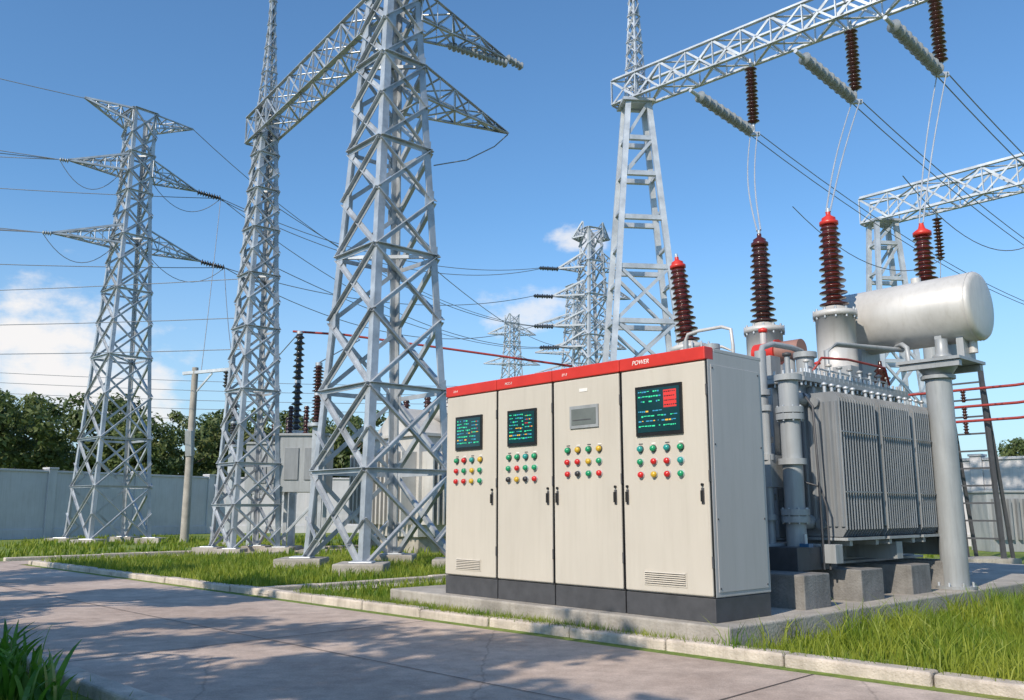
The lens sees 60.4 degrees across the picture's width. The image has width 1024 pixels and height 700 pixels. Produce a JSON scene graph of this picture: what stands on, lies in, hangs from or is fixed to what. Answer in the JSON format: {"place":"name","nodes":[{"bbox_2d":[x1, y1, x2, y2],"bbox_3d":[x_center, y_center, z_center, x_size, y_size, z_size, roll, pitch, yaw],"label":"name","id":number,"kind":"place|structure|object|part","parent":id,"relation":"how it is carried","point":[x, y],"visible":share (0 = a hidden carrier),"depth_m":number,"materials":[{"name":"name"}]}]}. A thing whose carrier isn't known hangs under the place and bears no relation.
{"place":"outdoors","nodes":[
{"label":"outdoors","id":0,"kind":"place"},
{"bbox_2d":[0,559,441,593],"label":"footpath","id":1,"kind":"structure","parent":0,"point":[19,562],"depth_m":17.65,"materials":[{"name":"concrete"}]},
{"bbox_2d":[0,562,994,699],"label":"concrete road","id":2,"kind":"structure","parent":0,"point":[256,668],"depth_m":6.52,"materials":[{"name":"grey concrete"}]},
{"bbox_2d":[2,566,811,699],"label":"road joints","id":3,"kind":"object","parent":2,"relation":"on","point":[389,663],"visible":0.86,"depth_m":6.47,"materials":[{"name":"grey concrete"}]},
{"bbox_2d":[483,313,539,378],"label":"transmission tower","id":4,"kind":"structure","parent":0,"point":[513,343],"depth_m":86.28,"materials":[{"name":"silver metal"}]},
{"bbox_2d":[0,533,1023,699],"bbox_3d":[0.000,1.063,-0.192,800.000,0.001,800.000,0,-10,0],"label":"ground","id":5,"kind":"structure","parent":0,"point":[66,695],"depth_m":7.76,"materials":[{"name":"grey concrete"}]},
{"bbox_2d":[0,388,68,469],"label":"broadleaf tree","id":6,"kind":"object","parent":5,"relation":"on","point":[12,444],"visible":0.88,"depth_m":42.64,"materials":[{"name":"green plant"}]},
{"bbox_2d":[0,619,81,699],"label":"grass tussock","id":7,"kind":"object","parent":5,"relation":"on","point":[37,685],"depth_m":4.86,"materials":[{"name":"green plant"}]},
{"bbox_2d":[1,394,84,470],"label":"broadleaf tree","id":8,"kind":"object","parent":5,"relation":"on","point":[52,410],"visible":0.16,"depth_m":51.47,"materials":[{"name":"green plant"}]},
{"bbox_2d":[0,661,133,699],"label":"lawn grass","id":9,"kind":"structure","parent":5,"relation":"on","point":[69,687],"depth_m":4.99,"materials":[{"name":"green plant"}]},
{"bbox_2d":[0,641,171,699],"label":"kerb","id":10,"kind":"structure","parent":5,"relation":"on","point":[97,687],"depth_m":5.13,"materials":[{"name":"concrete"}]},
{"bbox_2d":[49,390,157,472],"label":"broadleaf tree","id":11,"kind":"object","parent":5,"relation":"on","point":[75,419],"visible":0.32,"depth_m":45.11,"materials":[{"name":"green plant"}]},
{"bbox_2d":[0,467,215,539],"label":"boundary wall","id":12,"kind":"structure","parent":5,"relation":"on","point":[34,504],"depth_m":34.49,"materials":[{"name":"grey concrete"}]},
{"bbox_2d":[42,96,224,543],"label":"transmission tower","id":13,"kind":"structure","parent":5,"relation":"on","point":[128,155],"depth_m":29.95,"materials":[{"name":"metal"}]},
{"bbox_2d":[95,409,200,474],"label":"broadleaf tree","id":14,"kind":"object","parent":5,"relation":"on","point":[167,463],"visible":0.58,"depth_m":43.00,"materials":[{"name":"green plant"}]},
{"bbox_2d":[3,545,357,560],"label":"kerb","id":15,"kind":"structure","parent":5,"relation":"on","point":[66,556],"depth_m":19.87,"materials":[{"name":"concrete"}]},
{"bbox_2d":[28,548,370,564],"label":"kerb","id":16,"kind":"structure","parent":5,"relation":"on","point":[29,562],"depth_m":20.96,"materials":[{"name":"concrete"}]},
{"bbox_2d":[179,367,228,542],"bbox_3d":[-10.050,3.374,28.580,1.719,5.700,0.447,0,-10,0],"label":"utility pole","id":17,"kind":"object","parent":5,"relation":"on","point":[188,474],"visible":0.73,"depth_m":28.52,"materials":[{"name":"concrete"}]},
{"bbox_2d":[171,416,245,475],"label":"broadleaf tree","id":18,"kind":"object","parent":5,"relation":"on","point":[202,435],"visible":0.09,"depth_m":54.53,"materials":[{"name":"green plant"}]},
{"bbox_2d":[175,407,271,476],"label":"broadleaf tree","id":19,"kind":"object","parent":5,"relation":"on","point":[208,457],"visible":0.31,"depth_m":45.73,"materials":[{"name":"green plant"}]},
{"bbox_2d":[219,398,237,545],"bbox_3d":[-8.400,3.633,26.273,0.500,4.430,0.500,0,-10,0],"label":"post insulator","id":20,"kind":"object","parent":5,"relation":"on","point":[227,525],"visible":0.38,"depth_m":26.20,"materials":[{"name":"metal"}]},
{"bbox_2d":[38,550,446,601],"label":"lawn grass","id":21,"kind":"structure","parent":5,"relation":"on","point":[222,568],"depth_m":14.38,"materials":[{"name":"green plant"}]},
{"bbox_2d":[192,0,295,553],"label":"lattice gantry tower","id":22,"kind":"structure","parent":5,"relation":"on","point":[265,153],"depth_m":22.54,"materials":[{"name":"metal"}]},
{"bbox_2d":[244,0,399,145],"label":"beam truss","id":23,"kind":"object","parent":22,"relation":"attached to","point":[343,51],"visible":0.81,"depth_m":21.08,"materials":[{"name":"metal"}]},
{"bbox_2d":[244,417,288,544],"bbox_3d":[-6.900,3.784,25.229,1.400,3.700,0.940,0,-10,0],"label":"circuit breaker","id":24,"kind":"object","parent":5,"relation":"on","point":[249,483],"visible":0.18,"depth_m":24.86,"materials":[{"name":"metal"}]},
{"bbox_2d":[214,475,358,532],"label":"boundary wall","id":25,"kind":"structure","parent":5,"relation":"on","point":[340,486],"depth_m":40.70,"materials":[{"name":"grey concrete"}]},
{"bbox_2d":[243,410,343,463],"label":"broadleaf tree","id":26,"kind":"object","parent":5,"relation":"on","point":[283,417],"visible":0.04,"depth_m":45.97,"materials":[{"name":"green plant"}]},
{"bbox_2d":[286,331,304,550],"bbox_3d":[-5.900,2.425,23.951,0.500,5.980,0.500,0,-10,0],"label":"post insulator","id":27,"kind":"object","parent":5,"relation":"on","point":[298,371],"visible":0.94,"depth_m":24.02,"materials":[{"name":"ceramic"}]},
{"bbox_2d":[249,330,571,387],"bbox_3d":[-3.725,0.162,23.936,10.312,1.595,3.952,-2,-10,11],"label":"red busbar","id":28,"kind":"object","parent":27,"relation":"on","point":[452,349],"visible":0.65,"depth_m":24.70,"materials":[{"name":"metal"}]},
{"bbox_2d":[273,406,333,548],"bbox_3d":[-5.300,3.268,22.376,1.400,3.700,0.940,0,-10,0],"label":"circuit breaker","id":29,"kind":"object","parent":5,"relation":"on","point":[295,450],"visible":0.68,"depth_m":22.05,"materials":[{"name":"metal"}]},
{"bbox_2d":[299,362,323,554],"bbox_3d":[-4.850,2.648,21.675,0.500,4.730,0.500,0,-10,0],"label":"post insulator","id":30,"kind":"object","parent":5,"relation":"on","point":[318,377],"visible":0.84,"depth_m":21.80,"materials":[{"name":"metal"}]},
{"bbox_2d":[308,415,361,448],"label":"broadleaf tree","id":31,"kind":"object","parent":5,"relation":"on","point":[329,428],"visible":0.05,"depth_m":57.19,"materials":[{"name":"green plant"}]},
{"bbox_2d":[265,574,445,590],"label":"kerb","id":32,"kind":"structure","parent":5,"relation":"on","point":[298,586],"depth_m":12.35,"materials":[{"name":"concrete"}]},
{"bbox_2d":[333,410,386,477],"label":"broadleaf tree","id":33,"kind":"object","parent":5,"relation":"on","point":[345,459],"visible":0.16,"depth_m":46.48,"materials":[{"name":"green plant"}]},
{"bbox_2d":[348,396,447,552],"bbox_3d":[-2.521,3.140,23.076,2.170,4.200,3.400,9,-14,-41],"label":"power transformer","id":34,"kind":"object","parent":5,"relation":"on","point":[420,488],"visible":0.23,"depth_m":22.04,"materials":[{"name":"paint"}]},
{"bbox_2d":[273,0,523,576],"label":"transmission tower","id":35,"kind":"structure","parent":5,"relation":"on","point":[390,55],"depth_m":16.96,"materials":[{"name":"metal"}]},
{"bbox_2d":[0,533,939,561],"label":"lawn grass","id":36,"kind":"structure","parent":5,"relation":"on","point":[61,546],"depth_m":23.60,"materials":[{"name":"green plant"}]},
{"bbox_2d":[32,561,1023,698],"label":"kerb","id":37,"kind":"structure","parent":5,"relation":"on","point":[925,677],"depth_m":6.87,"materials":[{"name":"concrete"}]},
{"bbox_2d":[294,586,768,649],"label":"lawn grass","id":38,"kind":"structure","parent":5,"relation":"on","point":[446,609],"depth_m":8.41,"materials":[{"name":"green plant"}]},
{"bbox_2d":[533,221,630,367],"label":"transmission tower","id":39,"kind":"structure","parent":5,"relation":"on","point":[580,237],"depth_m":46.07,"materials":[{"name":"metal"}]},
{"bbox_2d":[0,78,561,439],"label":"power lines","id":40,"kind":"object","parent":39,"relation":"attached to","point":[221,199],"visible":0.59,"depth_m":32.37,"materials":[{"name":"metal"}]},
{"bbox_2d":[602,0,679,361],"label":"frame gantry column","id":41,"kind":"structure","parent":5,"relation":"on","point":[628,105],"depth_m":20.86,"materials":[{"name":"metal"}]},
{"bbox_2d":[611,0,928,108],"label":"beam truss","id":42,"kind":"object","parent":41,"relation":"on","point":[776,40],"visible":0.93,"depth_m":19.27,"materials":[{"name":"metal"}]},
{"bbox_2d":[744,59,759,136],"bbox_3d":[5.239,-5.516,19.184,0.270,1.790,0.270,0,-10,0],"label":"suspension insulator","id":43,"kind":"object","parent":42,"relation":"hanging from","point":[751,84],"visible":0.99,"depth_m":19.12,"materials":[{"name":"ceramic"}]},
{"bbox_2d":[689,88,753,135],"bbox_3d":[4.348,-4.945,18.263,2.108,0.432,0.250,9,-14,-41],"label":"tension insulator","id":44,"kind":"object","parent":43,"relation":"attached to","point":[722,112],"visible":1,"depth_m":18.23,"materials":[{"name":"grey ceramic"}]},
{"bbox_2d":[747,132,1023,304],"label":"jumper conductor","id":45,"kind":"object","parent":43,"relation":"hanging from","point":[827,191],"visible":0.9,"depth_m":19.89,"materials":[{"name":"metal"}]},
{"bbox_2d":[844,20,862,104],"bbox_3d":[6.855,-5.790,17.674,0.270,1.790,0.270,0,-10,0],"label":"suspension insulator","id":46,"kind":"object","parent":42,"relation":"hanging from","point":[852,58],"visible":0.99,"depth_m":17.62,"materials":[{"name":"ceramic"}]},
{"bbox_2d":[794,49,856,102],"bbox_3d":[5.965,-5.218,16.754,2.108,0.432,0.250,9,-14,-41],"label":"tension insulator","id":47,"kind":"object","parent":46,"relation":"attached to","point":[815,67],"visible":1,"depth_m":16.70,"materials":[{"name":"grey ceramic"}]},
{"bbox_2d":[825,99,1023,244],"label":"jumper conductor","id":48,"kind":"object","parent":46,"relation":"hanging from","point":[904,150],"visible":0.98,"depth_m":17.95,"materials":[{"name":"metal"}]},
{"bbox_2d":[927,0,948,77],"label":"suspension insulator","id":49,"kind":"object","parent":42,"relation":"hanging from","point":[938,32],"visible":0.94,"depth_m":16.52,"materials":[{"name":"ceramic"}]},
{"bbox_2d":[883,15,943,75],"bbox_3d":[7.139,-5.417,15.657,2.108,0.432,0.250,9,-14,-41],"label":"tension insulator","id":50,"kind":"object","parent":49,"relation":"attached to","point":[913,45],"visible":1,"depth_m":15.60,"materials":[{"name":"grey ceramic"}]},
{"bbox_2d":[918,72,1023,223],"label":"jumper conductor","id":51,"kind":"object","parent":49,"relation":"hanging from","point":[944,85],"visible":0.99,"depth_m":15.72,"materials":[{"name":"metal"}]},
{"bbox_2d":[390,562,1023,647],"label":"concrete plinth","id":52,"kind":"structure","parent":5,"relation":"on","point":[1000,575],"depth_m":8.00,"materials":[{"name":"grey concrete"}]},
{"bbox_2d":[445,380,500,598],"bbox_3d":[-0.148,1.497,9.521,0.867,2.205,0.847,9,-14,-41],"label":"electrical control cabinet","id":53,"kind":"object","parent":52,"relation":"on","point":[471,569],"visible":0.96,"depth_m":9.22,"materials":[{"name":"metal"}]},
{"bbox_3d":[-0.432,1.412,9.275,0.025,1.885,0.820,9,-14,-41],"label":"door","id":54,"kind":"part","parent":53,"relation":"part of","materials":[{"name":"paint"}]},
{"bbox_2d":[497,371,559,604],"bbox_3d":[0.411,1.387,8.912,0.867,2.205,0.810,9,-14,-41],"label":"electrical control cabinet","id":55,"kind":"object","parent":52,"relation":"on","point":[526,529],"visible":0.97,"depth_m":8.62,"materials":[{"name":"metal"}]},
{"bbox_3d":[0.126,1.302,8.667,0.025,1.885,0.783,9,-14,-41],"label":"door","id":56,"kind":"part","parent":55,"relation":"part of","materials":[{"name":"paint"}]},
{"bbox_2d":[552,360,627,612],"bbox_3d":[0.972,1.276,8.300,0.867,2.205,0.857,9,-14,-41],"label":"electrical control cabinet","id":57,"kind":"object","parent":52,"relation":"on","point":[590,569],"visible":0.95,"depth_m":8.01,"materials":[{"name":"metal"}]},
{"bbox_3d":[0.688,1.191,8.055,0.025,1.885,0.830,9,-14,-41],"label":"door","id":58,"kind":"part","parent":57,"relation":"part of","materials":[{"name":"paint"}]},
{"bbox_2d":[619,346,770,623],"bbox_3d":[1.575,1.157,7.643,0.867,2.205,0.932,9,-14,-41],"label":"electrical control cabinet","id":59,"kind":"object","parent":52,"relation":"on","point":[696,528],"visible":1,"depth_m":7.33,"materials":[{"name":"metal"}]},
{"bbox_3d":[1.288,1.073,7.401,0.025,1.885,0.897,9,-14,-41],"label":"door","id":60,"kind":"part","parent":59,"relation":"part of","materials":[{"name":"paint"}]},
{"bbox_2d":[670,208,993,609],"bbox_3d":[2.985,0.477,10.662,3.956,4.640,4.180,9,-14,-41],"label":"power transformer","id":61,"kind":"object","parent":52,"relation":"on","point":[864,496],"visible":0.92,"depth_m":9.79,"materials":[{"name":"paint"}]},
{"bbox_2d":[912,223,972,574],"bbox_3d":[6.070,0.608,12.593,0.512,5.050,0.520,0,-10,0],"label":"surge arrester","id":62,"kind":"object","parent":52,"relation":"on","point":[921,235],"visible":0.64,"depth_m":12.87,"materials":[{"name":"ceramic"}]},
{"bbox_2d":[706,575,1023,682],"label":"lawn grass","id":63,"kind":"structure","parent":5,"relation":"on","point":[924,624],"depth_m":6.76,"materials":[{"name":"green plant"}]},
{"bbox_2d":[864,217,926,407],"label":"frame gantry column","id":64,"kind":"structure","parent":5,"relation":"on","point":[876,244],"depth_m":26.19,"materials":[{"name":"metal"}]},
{"bbox_2d":[858,152,1023,228],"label":"beam truss","id":65,"kind":"object","parent":64,"relation":"on","point":[976,191],"visible":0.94,"depth_m":25.09,"materials":[{"name":"metal"}]},
{"bbox_2d":[792,176,1023,277],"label":"suspension insulator","id":66,"kind":"object","parent":65,"relation":"hanging from","point":[938,236],"visible":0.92,"depth_m":25.13,"materials":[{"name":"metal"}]},
{"bbox_2d":[908,371,1023,563],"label":"busbar support","id":67,"kind":"object","parent":5,"relation":"on","point":[994,466],"visible":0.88,"depth_m":17.81,"materials":[{"name":"grey paint"}]},
{"bbox_2d":[968,490,1023,551],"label":"distribution transformer","id":68,"kind":"object","parent":5,"relation":"on","point":[1014,499],"visible":0.66,"depth_m":22.73,"materials":[{"name":"paint"}]},
{"bbox_2d":[997,437,1023,455],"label":"broadleaf tree","id":69,"kind":"object","parent":5,"relation":"on","point":[1001,445],"visible":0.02,"depth_m":44.34,"materials":[{"name":"green plant"}]},
{"bbox_2d":[998,437,1023,456],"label":"broadleaf tree","id":70,"kind":"object","parent":5,"relation":"on","point":[1018,450],"visible":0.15,"depth_m":36.05,"materials":[{"name":"green plant"}]},
{"bbox_2d":[0,0,1023,477],"label":"sky","id":71,"kind":"structure","parent":0,"point":[519,203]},
{"bbox_2d":[534,283,610,372],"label":"transmission tower","id":72,"kind":"structure","parent":0,"point":[565,331],"depth_m":63.04,"materials":[{"name":"silver metal"}]},
{"bbox_2d":[961,454,1023,545],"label":"boundary wall","id":73,"kind":"structure","parent":0,"point":[1012,471],"depth_m":25.82,"materials":[{"name":"white concrete"}]}
]}

